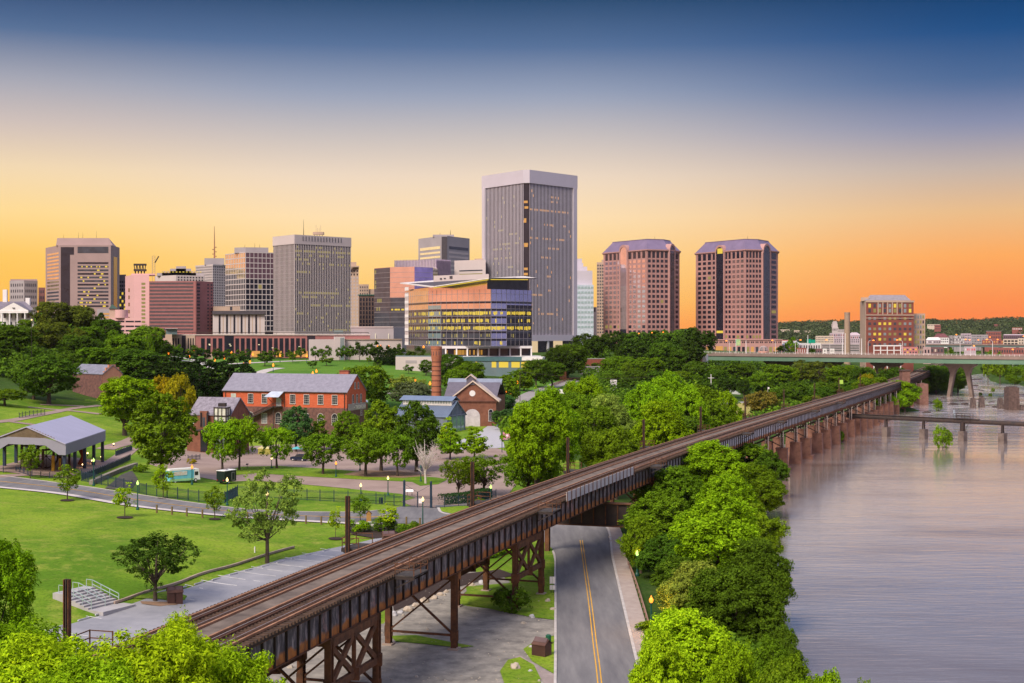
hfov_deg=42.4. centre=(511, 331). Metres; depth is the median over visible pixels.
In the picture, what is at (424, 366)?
tree
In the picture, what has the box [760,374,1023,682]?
river water
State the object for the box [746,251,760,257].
windows
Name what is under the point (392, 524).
shrub
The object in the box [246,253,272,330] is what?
windows
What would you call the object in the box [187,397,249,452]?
brick wing
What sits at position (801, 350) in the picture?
building
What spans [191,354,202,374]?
tree
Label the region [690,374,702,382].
tree
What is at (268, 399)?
foundry hall
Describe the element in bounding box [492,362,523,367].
lit window
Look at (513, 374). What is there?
tree
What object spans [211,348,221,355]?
tree
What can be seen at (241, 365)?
tree
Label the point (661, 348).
tree
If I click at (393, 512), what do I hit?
tree
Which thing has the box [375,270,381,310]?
lit window
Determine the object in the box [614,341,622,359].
tree
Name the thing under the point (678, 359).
tree
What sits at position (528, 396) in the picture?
footpath
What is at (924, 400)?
stone pier
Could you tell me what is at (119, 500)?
tree
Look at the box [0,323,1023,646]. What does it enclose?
ground
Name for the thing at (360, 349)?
tree
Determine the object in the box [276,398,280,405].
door
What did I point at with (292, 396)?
window
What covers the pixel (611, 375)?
tree
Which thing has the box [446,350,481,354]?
lit window
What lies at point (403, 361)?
retaining wall
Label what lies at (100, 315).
tree
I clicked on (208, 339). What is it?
window
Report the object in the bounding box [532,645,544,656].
door
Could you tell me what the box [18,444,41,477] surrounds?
tree
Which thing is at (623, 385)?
tree
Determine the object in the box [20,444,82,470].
mill machinery
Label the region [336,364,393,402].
tree
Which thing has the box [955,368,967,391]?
tree
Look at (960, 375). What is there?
tree
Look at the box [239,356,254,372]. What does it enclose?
tree
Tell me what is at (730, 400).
tree
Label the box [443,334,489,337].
lit window
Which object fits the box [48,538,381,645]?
parking lot
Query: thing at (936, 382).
tree
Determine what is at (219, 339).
window
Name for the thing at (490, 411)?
window
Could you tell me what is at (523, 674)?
grass island
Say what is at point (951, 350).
tree
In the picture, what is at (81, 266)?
lit window
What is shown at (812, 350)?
tree
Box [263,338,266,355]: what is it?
window
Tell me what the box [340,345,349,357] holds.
tree
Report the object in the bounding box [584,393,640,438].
tree
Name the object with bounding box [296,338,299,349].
window
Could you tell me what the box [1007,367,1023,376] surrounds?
tree
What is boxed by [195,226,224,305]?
office tower
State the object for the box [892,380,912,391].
tree
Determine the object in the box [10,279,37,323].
office block
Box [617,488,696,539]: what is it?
tree
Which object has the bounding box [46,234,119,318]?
office tower
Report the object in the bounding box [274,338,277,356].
window
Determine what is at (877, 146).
sky
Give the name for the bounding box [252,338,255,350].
window
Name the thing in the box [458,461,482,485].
tree
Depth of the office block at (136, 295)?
959.67 m
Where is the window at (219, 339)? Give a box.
[218,338,221,356]
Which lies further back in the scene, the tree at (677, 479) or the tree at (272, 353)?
the tree at (272, 353)
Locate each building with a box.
[309,337,344,359]
[350,326,405,355]
[782,341,801,352]
[792,348,805,352]
[801,343,820,351]
[816,336,833,343]
[830,333,843,337]
[834,338,859,343]
[850,332,859,337]
[901,347,917,353]
[914,314,924,353]
[923,347,930,363]
[926,337,940,343]
[927,324,939,328]
[931,347,943,354]
[934,325,940,332]
[934,333,948,347]
[949,335,964,351]
[961,333,970,343]
[964,347,975,354]
[971,335,987,349]
[982,340,1002,351]
[986,331,1001,339]
[988,348,1023,355]
[1003,334,1023,338]
[1003,339,1017,347]
[1012,328,1021,333]
[1018,338,1022,347]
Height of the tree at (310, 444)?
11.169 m
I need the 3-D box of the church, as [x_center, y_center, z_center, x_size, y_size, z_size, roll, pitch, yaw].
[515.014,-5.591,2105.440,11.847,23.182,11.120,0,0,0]
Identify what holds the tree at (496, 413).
on the ground at (76, 539)
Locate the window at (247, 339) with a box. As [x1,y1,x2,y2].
[246,338,249,356]
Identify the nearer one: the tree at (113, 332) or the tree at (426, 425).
the tree at (426, 425)
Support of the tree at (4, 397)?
on the ground at (76, 539)
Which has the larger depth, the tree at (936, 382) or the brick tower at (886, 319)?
the brick tower at (886, 319)
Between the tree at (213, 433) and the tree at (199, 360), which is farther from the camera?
the tree at (199, 360)
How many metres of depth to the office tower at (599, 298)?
1239.44 m
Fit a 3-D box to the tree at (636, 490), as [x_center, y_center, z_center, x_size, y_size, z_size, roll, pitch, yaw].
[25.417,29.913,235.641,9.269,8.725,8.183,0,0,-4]
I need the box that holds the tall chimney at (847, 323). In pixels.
[844,312,850,364]
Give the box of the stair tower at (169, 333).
[165,328,177,355]
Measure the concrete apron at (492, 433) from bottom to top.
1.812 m
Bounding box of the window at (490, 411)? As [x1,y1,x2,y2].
[488,409,492,420]
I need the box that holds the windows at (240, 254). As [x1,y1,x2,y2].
[226,253,244,293]
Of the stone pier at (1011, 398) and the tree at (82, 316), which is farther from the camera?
the tree at (82, 316)
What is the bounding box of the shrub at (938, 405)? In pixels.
[932,399,943,410]
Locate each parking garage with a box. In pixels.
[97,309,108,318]
[107,310,141,333]
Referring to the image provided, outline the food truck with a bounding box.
[164,467,199,482]
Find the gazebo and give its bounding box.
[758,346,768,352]
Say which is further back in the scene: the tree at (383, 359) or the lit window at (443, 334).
the tree at (383, 359)
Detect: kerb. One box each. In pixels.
[0,486,357,522]
[2,475,384,511]
[552,551,556,682]
[606,527,637,663]
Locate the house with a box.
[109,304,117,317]
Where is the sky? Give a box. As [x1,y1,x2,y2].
[0,0,1023,328]
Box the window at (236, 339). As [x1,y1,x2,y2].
[235,338,238,355]
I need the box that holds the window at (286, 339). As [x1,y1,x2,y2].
[285,338,288,356]
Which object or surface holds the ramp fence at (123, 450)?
on the ground at (76, 539)
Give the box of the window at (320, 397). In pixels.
[317,395,323,404]
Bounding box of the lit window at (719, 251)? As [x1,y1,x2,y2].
[717,248,722,332]
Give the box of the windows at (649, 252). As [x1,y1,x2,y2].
[648,251,667,257]
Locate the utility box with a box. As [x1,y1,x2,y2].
[368,521,376,530]
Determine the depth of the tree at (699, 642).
110.35 m
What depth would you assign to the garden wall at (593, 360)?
702.20 m
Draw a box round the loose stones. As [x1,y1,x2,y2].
[276,579,550,682]
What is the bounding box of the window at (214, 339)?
[213,338,215,349]
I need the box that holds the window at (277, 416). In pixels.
[275,412,280,423]
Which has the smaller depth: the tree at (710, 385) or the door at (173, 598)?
the door at (173, 598)
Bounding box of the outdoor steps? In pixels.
[53,579,135,615]
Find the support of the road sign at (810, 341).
on the ground at (76, 539)
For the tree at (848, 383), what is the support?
on the ground at (76, 539)
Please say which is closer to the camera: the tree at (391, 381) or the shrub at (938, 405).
the tree at (391, 381)
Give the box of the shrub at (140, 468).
[131,463,149,471]
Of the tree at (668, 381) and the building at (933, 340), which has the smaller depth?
the tree at (668, 381)
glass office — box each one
[374,267,437,353]
[394,259,450,275]
[400,274,545,377]
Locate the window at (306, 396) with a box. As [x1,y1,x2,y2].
[304,394,308,403]
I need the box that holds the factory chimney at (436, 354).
[431,346,441,395]
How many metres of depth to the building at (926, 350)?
900.00 m
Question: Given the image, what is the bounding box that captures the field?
[726,403,751,415]
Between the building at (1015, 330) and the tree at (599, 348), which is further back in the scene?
the building at (1015, 330)
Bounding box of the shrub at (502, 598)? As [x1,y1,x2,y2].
[490,586,532,613]
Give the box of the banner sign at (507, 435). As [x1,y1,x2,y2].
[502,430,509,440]
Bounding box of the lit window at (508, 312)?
[507,311,530,314]
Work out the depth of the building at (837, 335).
1520.00 m
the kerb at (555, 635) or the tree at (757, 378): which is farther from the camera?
the tree at (757, 378)
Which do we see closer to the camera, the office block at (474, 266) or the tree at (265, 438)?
the tree at (265, 438)
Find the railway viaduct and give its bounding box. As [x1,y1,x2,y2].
[60,363,943,682]
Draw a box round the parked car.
[290,454,308,460]
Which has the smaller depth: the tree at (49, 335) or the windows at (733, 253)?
the tree at (49, 335)
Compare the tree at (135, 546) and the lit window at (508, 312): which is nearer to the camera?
the tree at (135, 546)
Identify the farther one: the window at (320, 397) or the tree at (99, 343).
the tree at (99, 343)
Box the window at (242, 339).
[241,338,244,355]
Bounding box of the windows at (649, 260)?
[648,259,667,332]
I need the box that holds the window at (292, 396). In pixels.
[289,394,295,403]
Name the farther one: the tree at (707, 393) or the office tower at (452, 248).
the office tower at (452, 248)
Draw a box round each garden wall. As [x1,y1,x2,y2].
[581,366,599,374]
[585,358,604,370]
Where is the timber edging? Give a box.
[114,546,294,603]
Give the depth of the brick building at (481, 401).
447.13 m
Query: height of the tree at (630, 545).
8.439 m
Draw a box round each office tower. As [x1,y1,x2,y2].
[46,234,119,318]
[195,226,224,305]
[225,246,272,333]
[273,220,350,333]
[351,262,358,326]
[418,230,469,274]
[482,170,577,351]
[577,259,593,337]
[597,260,602,335]
[602,239,680,341]
[694,237,779,338]
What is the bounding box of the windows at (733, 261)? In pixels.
[732,260,742,337]
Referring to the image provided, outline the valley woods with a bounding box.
[786,338,980,352]
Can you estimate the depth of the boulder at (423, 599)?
165.92 m
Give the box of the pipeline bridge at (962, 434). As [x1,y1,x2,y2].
[846,410,1023,443]
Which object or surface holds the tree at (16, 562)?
on the ground at (76, 539)
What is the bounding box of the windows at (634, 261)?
[629,260,644,332]
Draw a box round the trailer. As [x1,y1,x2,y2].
[216,469,236,483]
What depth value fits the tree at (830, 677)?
87.61 m
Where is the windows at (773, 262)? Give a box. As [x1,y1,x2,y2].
[772,261,775,337]
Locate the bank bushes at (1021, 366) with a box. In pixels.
[908,350,1023,403]
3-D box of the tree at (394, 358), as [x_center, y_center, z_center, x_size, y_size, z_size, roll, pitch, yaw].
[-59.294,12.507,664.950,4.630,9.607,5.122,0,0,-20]
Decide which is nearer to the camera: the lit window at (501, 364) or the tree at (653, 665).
the tree at (653, 665)
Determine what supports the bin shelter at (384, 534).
on the parking lot at (140, 616)
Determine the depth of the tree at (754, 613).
136.02 m
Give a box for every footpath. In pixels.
[0,405,100,422]
[0,447,137,477]
[7,421,33,424]
[29,406,100,413]
[40,404,83,405]
[96,437,132,449]
[171,356,312,363]
[257,368,281,372]
[514,380,578,405]
[515,655,553,682]
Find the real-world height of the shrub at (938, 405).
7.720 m
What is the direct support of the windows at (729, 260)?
in the office tower at (737, 289)
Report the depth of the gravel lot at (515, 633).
141.52 m
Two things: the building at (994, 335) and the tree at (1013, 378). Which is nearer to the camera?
the tree at (1013, 378)
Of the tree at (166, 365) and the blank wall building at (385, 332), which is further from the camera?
the blank wall building at (385, 332)
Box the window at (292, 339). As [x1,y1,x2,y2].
[291,338,293,352]
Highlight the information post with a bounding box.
[366,511,371,524]
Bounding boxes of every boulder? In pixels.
[403,606,413,610]
[420,597,428,602]
[510,662,519,668]
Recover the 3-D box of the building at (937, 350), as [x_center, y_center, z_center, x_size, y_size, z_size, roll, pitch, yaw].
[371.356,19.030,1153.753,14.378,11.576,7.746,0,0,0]
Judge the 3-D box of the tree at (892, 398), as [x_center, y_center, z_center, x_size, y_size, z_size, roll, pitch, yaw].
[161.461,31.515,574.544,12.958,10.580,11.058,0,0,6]
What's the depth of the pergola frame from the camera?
920.00 m
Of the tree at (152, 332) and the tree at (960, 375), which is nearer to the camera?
the tree at (152, 332)
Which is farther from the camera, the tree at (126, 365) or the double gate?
the tree at (126, 365)
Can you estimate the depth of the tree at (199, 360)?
508.74 m
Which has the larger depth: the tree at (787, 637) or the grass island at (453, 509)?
the grass island at (453, 509)
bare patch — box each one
[140,601,175,605]
[344,470,428,477]
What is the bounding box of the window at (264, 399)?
[262,394,267,403]
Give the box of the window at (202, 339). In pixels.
[201,338,204,355]
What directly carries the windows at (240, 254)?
in the office tower at (248, 278)
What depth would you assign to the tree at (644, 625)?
149.69 m
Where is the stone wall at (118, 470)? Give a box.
[89,463,137,484]
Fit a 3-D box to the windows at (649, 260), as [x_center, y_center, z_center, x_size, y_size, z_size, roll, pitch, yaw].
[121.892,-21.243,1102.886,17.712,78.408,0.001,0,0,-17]
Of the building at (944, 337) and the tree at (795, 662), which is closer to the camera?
the tree at (795, 662)
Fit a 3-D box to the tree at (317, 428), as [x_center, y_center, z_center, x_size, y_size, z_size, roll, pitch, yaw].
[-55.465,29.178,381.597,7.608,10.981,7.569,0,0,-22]
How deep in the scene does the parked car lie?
348.08 m
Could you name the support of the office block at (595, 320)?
on the ground at (76, 539)
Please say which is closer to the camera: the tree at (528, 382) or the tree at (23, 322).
the tree at (528, 382)
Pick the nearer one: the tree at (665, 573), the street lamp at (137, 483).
the tree at (665, 573)
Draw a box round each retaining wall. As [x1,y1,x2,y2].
[345,339,401,359]
[396,355,462,371]
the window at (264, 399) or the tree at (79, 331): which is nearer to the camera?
the window at (264, 399)
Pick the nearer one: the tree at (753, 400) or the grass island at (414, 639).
the grass island at (414, 639)
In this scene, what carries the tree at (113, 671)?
on the ground at (76, 539)
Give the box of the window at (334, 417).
[332,413,337,423]
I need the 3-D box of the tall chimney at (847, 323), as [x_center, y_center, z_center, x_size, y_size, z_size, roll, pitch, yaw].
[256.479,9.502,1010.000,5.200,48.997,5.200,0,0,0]
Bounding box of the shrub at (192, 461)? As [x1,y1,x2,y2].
[186,458,196,463]
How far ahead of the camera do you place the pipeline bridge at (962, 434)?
439.05 m
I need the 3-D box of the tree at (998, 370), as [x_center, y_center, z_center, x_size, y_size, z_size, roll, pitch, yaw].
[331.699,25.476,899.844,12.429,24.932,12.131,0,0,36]
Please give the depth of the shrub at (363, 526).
221.31 m
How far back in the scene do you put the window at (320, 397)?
433.86 m
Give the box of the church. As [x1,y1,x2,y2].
[831,321,837,332]
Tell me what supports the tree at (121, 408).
on the ground at (76, 539)
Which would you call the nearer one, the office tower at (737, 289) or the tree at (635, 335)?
the tree at (635, 335)
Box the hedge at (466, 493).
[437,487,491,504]
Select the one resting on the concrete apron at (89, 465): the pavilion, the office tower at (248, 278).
the pavilion
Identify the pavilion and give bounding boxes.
[0,415,105,476]
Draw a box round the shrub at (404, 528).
[395,524,412,531]
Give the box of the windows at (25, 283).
[25,283,35,298]
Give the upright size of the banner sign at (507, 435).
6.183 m
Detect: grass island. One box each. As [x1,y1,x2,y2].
[133,587,186,599]
[235,466,447,485]
[304,489,414,501]
[392,635,470,647]
[440,506,467,512]
[466,575,553,619]
[500,657,540,682]
[524,636,553,672]
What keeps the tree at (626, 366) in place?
on the ground at (76, 539)
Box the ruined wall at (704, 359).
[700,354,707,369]
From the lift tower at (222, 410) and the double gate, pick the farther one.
the lift tower at (222, 410)
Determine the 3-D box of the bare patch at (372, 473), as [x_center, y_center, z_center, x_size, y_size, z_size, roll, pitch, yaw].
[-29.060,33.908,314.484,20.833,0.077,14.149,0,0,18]
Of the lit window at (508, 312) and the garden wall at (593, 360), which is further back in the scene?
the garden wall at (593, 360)
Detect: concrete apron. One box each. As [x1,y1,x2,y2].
[0,454,109,477]
[457,424,504,449]
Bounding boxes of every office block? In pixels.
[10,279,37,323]
[38,288,44,313]
[120,275,125,309]
[125,264,154,325]
[149,281,212,333]
[155,266,204,280]
[212,311,264,333]
[213,306,239,310]
[358,294,373,326]
[359,284,373,293]
[454,258,485,274]
[594,307,596,334]
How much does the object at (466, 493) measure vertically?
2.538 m
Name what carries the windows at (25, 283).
in the office block at (22, 289)
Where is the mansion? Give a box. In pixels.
[0,290,34,325]
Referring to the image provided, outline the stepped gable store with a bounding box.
[72,364,122,398]
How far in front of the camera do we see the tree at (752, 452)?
297.90 m
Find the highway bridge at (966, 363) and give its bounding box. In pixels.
[704,351,1023,396]
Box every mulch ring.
[117,516,132,517]
[328,537,341,539]
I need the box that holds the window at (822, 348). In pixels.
[822,348,858,348]
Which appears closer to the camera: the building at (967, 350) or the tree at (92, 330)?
the tree at (92, 330)
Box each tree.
[0,324,42,352]
[0,339,16,357]
[0,388,27,405]
[0,538,41,634]
[0,611,66,651]
[0,630,98,682]
[11,360,51,399]
[16,319,33,328]
[16,353,87,403]
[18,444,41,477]
[28,300,74,328]
[28,645,162,682]
[29,320,72,354]
[53,464,81,498]
[54,352,87,373]
[56,334,98,357]
[63,304,95,328]
[71,327,91,345]
[74,325,105,340]
[76,347,113,364]
[77,616,221,682]
[90,318,121,338]
[93,339,103,348]
[94,312,106,333]
[96,375,161,435]
[104,334,146,359]
[107,329,118,338]
[109,348,162,379]
[110,349,117,364]
[110,530,201,600]
[112,482,136,515]
[123,392,199,478]
[128,324,166,350]
[136,364,156,408]
[142,355,162,379]
[145,335,155,351]
[148,374,170,422]
[148,605,206,648]
[151,464,174,497]
[152,365,166,378]
[155,341,173,354]
[155,356,173,375]
[156,367,176,411]
[160,356,173,380]
[164,372,196,414]
[165,361,177,381]
[169,345,182,356]
[169,349,181,375]
[174,353,186,379]
[174,361,189,395]
[174,634,287,682]
[179,366,197,413]
[182,351,201,396]
[182,363,205,414]
[185,345,204,353]
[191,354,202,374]
[193,350,213,384]
[196,375,211,396]
[198,349,219,396]
[201,417,245,469]
[203,485,225,517]
[209,352,227,396]
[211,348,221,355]
[213,353,228,383]
[219,357,236,391]
[221,413,262,469]
[222,349,232,355]
[222,467,304,563]
[227,357,238,377]
[231,349,242,359]
[233,356,249,372]
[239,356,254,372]
[242,349,251,355]
[254,424,297,467]
[255,351,275,365]
[268,348,279,358]
[279,405,313,451]
[288,352,296,360]
[294,347,305,358]
[297,430,350,473]
[306,414,328,449]
[307,360,316,367]
[310,346,320,360]
[319,345,331,357]
[319,355,333,365]
[327,506,342,536]
[332,410,360,442]
[335,347,344,360]
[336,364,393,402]
[338,425,388,475]
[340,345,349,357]
[345,345,354,360]
[350,372,373,398]
[350,494,371,520]
[351,341,364,361]
[358,399,408,470]
[364,343,376,356]
[369,340,382,356]
[372,360,382,366]
[373,347,381,363]
[376,430,417,475]
[377,503,398,529]
[380,349,387,364]
[385,348,392,364]
[385,374,427,394]
[386,381,431,401]
[391,347,396,365]
[391,400,441,471]
[396,348,410,355]
[403,364,413,371]
[408,346,425,355]
[408,437,443,482]
[418,359,431,375]
[435,427,464,459]
[438,417,458,441]
[439,458,476,494]
[441,353,464,380]
[441,369,474,389]
[455,453,508,487]
[458,362,486,378]
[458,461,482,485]
[462,426,492,456]
[491,410,501,426]
[499,374,520,399]
[499,391,577,484]
[500,409,512,420]
[500,436,562,488]
[505,370,527,385]
[505,395,516,408]
[512,364,534,390]
[522,358,553,387]
[534,385,581,464]
[538,361,568,386]
[543,347,572,375]
[552,342,591,377]
[562,374,606,405]
[564,391,595,450]
[570,333,596,343]
[575,402,621,457]
[578,425,640,499]
[583,340,605,357]
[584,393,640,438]
[590,335,613,354]
[598,359,618,370]
[601,373,620,384]
[604,330,631,351]
[608,355,637,373]
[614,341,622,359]
[615,515,663,573]
[617,377,636,386]
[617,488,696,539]
[618,383,631,388]
[619,338,652,359]
[620,331,651,343]
[621,361,635,372]
[622,369,646,383]
[623,381,662,428]
[626,399,694,446]
[627,628,691,682]
[630,480,660,502]
[632,356,666,379]
[633,465,703,515]
[633,532,689,571]
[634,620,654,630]
[637,605,733,682]
[642,329,673,349]
[646,341,674,371]
[646,370,663,382]
[649,369,688,397]
[650,554,697,587]
[652,339,682,357]
[654,329,693,347]
[654,558,716,613]
[660,383,711,429]
[664,348,687,370]
[666,487,760,572]
[667,414,707,436]
[671,371,691,382]
[676,326,717,352]
[681,340,706,362]
[681,439,747,492]
[682,360,707,375]
[684,565,789,642]
[687,400,734,428]
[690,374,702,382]
[692,383,719,417]
[693,473,760,520]
[697,382,716,388]
[701,639,760,682]
[704,368,729,384]
[705,366,722,376]
[712,388,739,420]
[714,376,739,393]
[721,363,755,380]
[721,536,797,608]
[725,443,773,476]
[728,374,739,380]
[731,401,743,421]
[731,502,791,552]
[737,379,750,398]
[741,390,781,413]
[742,462,788,512]
[744,632,788,682]
[749,372,778,391]
[750,449,790,481]
[758,665,799,682]
[760,364,795,385]
[760,622,808,668]
[762,652,815,682]
[764,388,796,402]
[773,345,792,352]
[777,381,810,401]
[784,337,798,348]
[788,360,821,380]
[791,368,799,381]
[792,667,841,682]
[802,361,837,382]
[802,395,820,401]
[805,348,820,362]
[807,386,835,397]
[815,381,844,396]
[825,365,858,382]
[840,380,866,387]
[848,366,876,381]
[851,376,887,389]
[857,677,870,682]
[859,373,876,382]
[870,394,898,409]
[877,368,884,379]
[879,367,904,379]
[884,394,907,407]
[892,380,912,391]
[892,390,920,411]
[903,383,921,406]
[922,379,930,391]
[923,364,958,392]
[933,365,966,392]
[945,347,953,354]
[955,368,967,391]
[982,350,995,377]
[991,351,1008,384]
[1006,376,1021,384]
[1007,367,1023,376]
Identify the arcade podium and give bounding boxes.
[704,339,782,352]
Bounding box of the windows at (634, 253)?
[629,251,644,258]
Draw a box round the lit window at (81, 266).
[80,266,106,306]
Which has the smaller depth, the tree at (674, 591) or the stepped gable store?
the tree at (674, 591)
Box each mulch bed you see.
[350,524,403,537]
[393,569,510,610]
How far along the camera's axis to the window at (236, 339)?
716.01 m
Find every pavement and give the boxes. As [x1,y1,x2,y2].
[0,487,365,523]
[608,527,644,660]
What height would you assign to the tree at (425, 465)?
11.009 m
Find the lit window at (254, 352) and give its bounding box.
[251,351,307,356]
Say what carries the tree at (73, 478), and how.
on the ground at (76, 539)
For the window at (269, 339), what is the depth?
714.96 m
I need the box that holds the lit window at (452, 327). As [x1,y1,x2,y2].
[441,326,489,329]
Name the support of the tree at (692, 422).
on the ground at (76, 539)
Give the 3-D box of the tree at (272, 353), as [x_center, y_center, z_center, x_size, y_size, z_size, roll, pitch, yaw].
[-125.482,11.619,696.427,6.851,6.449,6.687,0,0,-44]
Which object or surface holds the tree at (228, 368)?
on the ground at (76, 539)
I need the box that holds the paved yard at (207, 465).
[150,444,516,507]
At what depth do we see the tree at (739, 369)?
696.93 m
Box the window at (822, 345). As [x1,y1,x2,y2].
[822,345,858,345]
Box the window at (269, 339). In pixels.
[268,338,271,354]
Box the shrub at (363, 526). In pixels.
[344,519,370,531]
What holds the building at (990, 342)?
on the ground at (76, 539)
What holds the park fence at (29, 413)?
on the ground at (76, 539)
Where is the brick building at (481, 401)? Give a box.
[444,374,505,425]
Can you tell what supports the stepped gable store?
on the ground at (76, 539)
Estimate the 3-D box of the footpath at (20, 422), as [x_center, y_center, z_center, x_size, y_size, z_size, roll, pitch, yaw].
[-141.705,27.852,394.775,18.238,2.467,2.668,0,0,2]
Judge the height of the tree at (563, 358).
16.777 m
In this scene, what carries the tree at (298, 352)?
on the ground at (76, 539)
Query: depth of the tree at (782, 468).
284.06 m
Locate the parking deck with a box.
[821,344,859,353]
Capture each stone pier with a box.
[898,370,910,406]
[916,383,928,404]
[970,397,975,407]
[978,397,984,406]
[997,398,1003,408]
[1004,386,1019,409]
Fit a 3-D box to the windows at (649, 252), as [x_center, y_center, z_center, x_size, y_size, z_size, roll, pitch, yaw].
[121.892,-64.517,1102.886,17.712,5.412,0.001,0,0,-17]
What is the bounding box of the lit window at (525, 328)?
[508,326,530,329]
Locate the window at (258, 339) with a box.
[257,338,260,352]
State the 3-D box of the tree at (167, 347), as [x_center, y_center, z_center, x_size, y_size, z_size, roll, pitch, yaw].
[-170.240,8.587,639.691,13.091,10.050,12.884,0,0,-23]
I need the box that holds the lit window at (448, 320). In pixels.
[443,319,488,322]
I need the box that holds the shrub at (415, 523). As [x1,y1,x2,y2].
[410,520,418,526]
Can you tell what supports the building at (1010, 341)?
on the ground at (76, 539)
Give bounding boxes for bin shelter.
[166,585,183,603]
[381,531,394,538]
[531,636,552,656]
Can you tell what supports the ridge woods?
on the ground at (76, 539)
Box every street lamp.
[31,319,31,360]
[92,458,94,485]
[136,480,138,509]
[226,478,228,505]
[421,497,423,523]
[635,550,638,575]
[649,596,652,623]
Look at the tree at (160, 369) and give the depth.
464.05 m
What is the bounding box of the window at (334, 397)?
[331,395,337,404]
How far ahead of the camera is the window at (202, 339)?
716.88 m
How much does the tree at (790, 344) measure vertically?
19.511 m
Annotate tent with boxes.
[257,446,270,453]
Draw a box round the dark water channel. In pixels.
[106,471,137,488]
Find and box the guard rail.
[628,561,648,620]
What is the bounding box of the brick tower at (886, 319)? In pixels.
[860,295,913,371]
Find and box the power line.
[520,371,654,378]
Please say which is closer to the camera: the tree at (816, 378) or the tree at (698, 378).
the tree at (698, 378)
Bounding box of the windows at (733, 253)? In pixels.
[732,251,742,258]
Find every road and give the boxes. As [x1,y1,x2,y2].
[0,477,385,522]
[384,507,450,518]
[395,499,634,682]
[925,344,1023,354]
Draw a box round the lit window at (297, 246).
[295,246,349,330]
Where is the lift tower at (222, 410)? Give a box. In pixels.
[213,403,230,454]
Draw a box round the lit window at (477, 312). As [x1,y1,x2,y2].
[444,311,489,314]
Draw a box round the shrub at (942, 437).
[933,424,953,448]
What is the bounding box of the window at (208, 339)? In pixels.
[207,338,210,353]
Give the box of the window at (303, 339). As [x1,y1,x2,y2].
[302,338,304,350]
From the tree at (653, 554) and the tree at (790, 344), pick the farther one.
the tree at (790, 344)
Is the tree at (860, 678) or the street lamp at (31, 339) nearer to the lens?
the tree at (860, 678)
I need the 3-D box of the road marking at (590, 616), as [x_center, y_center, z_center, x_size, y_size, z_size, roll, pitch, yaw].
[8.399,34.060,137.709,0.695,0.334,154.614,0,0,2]
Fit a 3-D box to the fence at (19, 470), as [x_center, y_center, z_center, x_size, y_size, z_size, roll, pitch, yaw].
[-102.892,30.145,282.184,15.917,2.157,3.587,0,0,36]
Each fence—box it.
[3,466,58,477]
[19,410,44,417]
[81,470,402,506]
[83,454,130,479]
[115,445,131,455]
[434,490,495,507]
[553,377,579,384]
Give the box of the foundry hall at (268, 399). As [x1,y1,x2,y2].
[222,370,367,434]
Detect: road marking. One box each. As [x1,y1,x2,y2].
[1,481,379,516]
[4,481,374,516]
[580,540,597,682]
[582,540,601,682]
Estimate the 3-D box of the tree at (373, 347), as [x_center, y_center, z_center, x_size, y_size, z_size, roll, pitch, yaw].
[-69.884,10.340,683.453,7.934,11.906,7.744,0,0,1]
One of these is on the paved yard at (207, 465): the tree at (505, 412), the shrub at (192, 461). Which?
the shrub at (192, 461)
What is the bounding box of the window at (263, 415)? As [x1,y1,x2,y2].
[261,413,266,423]
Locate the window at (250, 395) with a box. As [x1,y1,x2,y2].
[248,393,252,402]
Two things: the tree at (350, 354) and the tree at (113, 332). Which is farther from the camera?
the tree at (350, 354)
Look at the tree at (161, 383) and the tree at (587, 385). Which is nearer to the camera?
the tree at (587, 385)
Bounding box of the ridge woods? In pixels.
[778,316,1023,343]
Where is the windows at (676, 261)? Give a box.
[676,261,677,327]
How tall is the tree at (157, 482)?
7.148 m
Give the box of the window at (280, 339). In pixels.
[279,338,282,352]
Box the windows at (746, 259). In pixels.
[746,259,760,337]
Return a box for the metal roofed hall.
[395,395,466,432]
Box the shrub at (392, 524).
[372,517,397,531]
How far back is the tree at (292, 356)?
667.43 m
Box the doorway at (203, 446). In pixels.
[200,413,207,451]
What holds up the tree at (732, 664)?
on the ground at (76, 539)
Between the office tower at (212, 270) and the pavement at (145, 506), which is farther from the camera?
the office tower at (212, 270)
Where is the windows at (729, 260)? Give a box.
[725,260,730,317]
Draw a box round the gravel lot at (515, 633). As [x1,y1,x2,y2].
[267,572,553,682]
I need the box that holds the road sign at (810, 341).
[807,339,814,347]
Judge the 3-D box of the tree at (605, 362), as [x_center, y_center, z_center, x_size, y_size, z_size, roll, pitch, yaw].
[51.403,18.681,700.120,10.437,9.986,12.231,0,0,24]
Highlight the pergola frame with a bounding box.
[873,345,901,368]
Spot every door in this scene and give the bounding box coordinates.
[168,593,182,603]
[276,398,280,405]
[465,409,479,425]
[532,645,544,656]
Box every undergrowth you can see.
[0,312,222,388]
[491,346,875,428]
[654,524,783,680]
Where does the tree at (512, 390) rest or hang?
on the ground at (76, 539)
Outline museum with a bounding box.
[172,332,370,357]
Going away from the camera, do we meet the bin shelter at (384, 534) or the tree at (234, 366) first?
the bin shelter at (384, 534)
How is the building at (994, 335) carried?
on the ground at (76, 539)
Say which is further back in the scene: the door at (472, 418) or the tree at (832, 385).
the tree at (832, 385)
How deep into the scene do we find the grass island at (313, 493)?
275.40 m
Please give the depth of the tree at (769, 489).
251.85 m
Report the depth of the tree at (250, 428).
319.38 m
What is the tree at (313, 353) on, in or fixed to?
on the ground at (76, 539)
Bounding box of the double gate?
[403,480,431,507]
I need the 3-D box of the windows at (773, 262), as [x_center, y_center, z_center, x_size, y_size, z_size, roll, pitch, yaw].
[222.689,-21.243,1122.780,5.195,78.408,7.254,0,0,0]

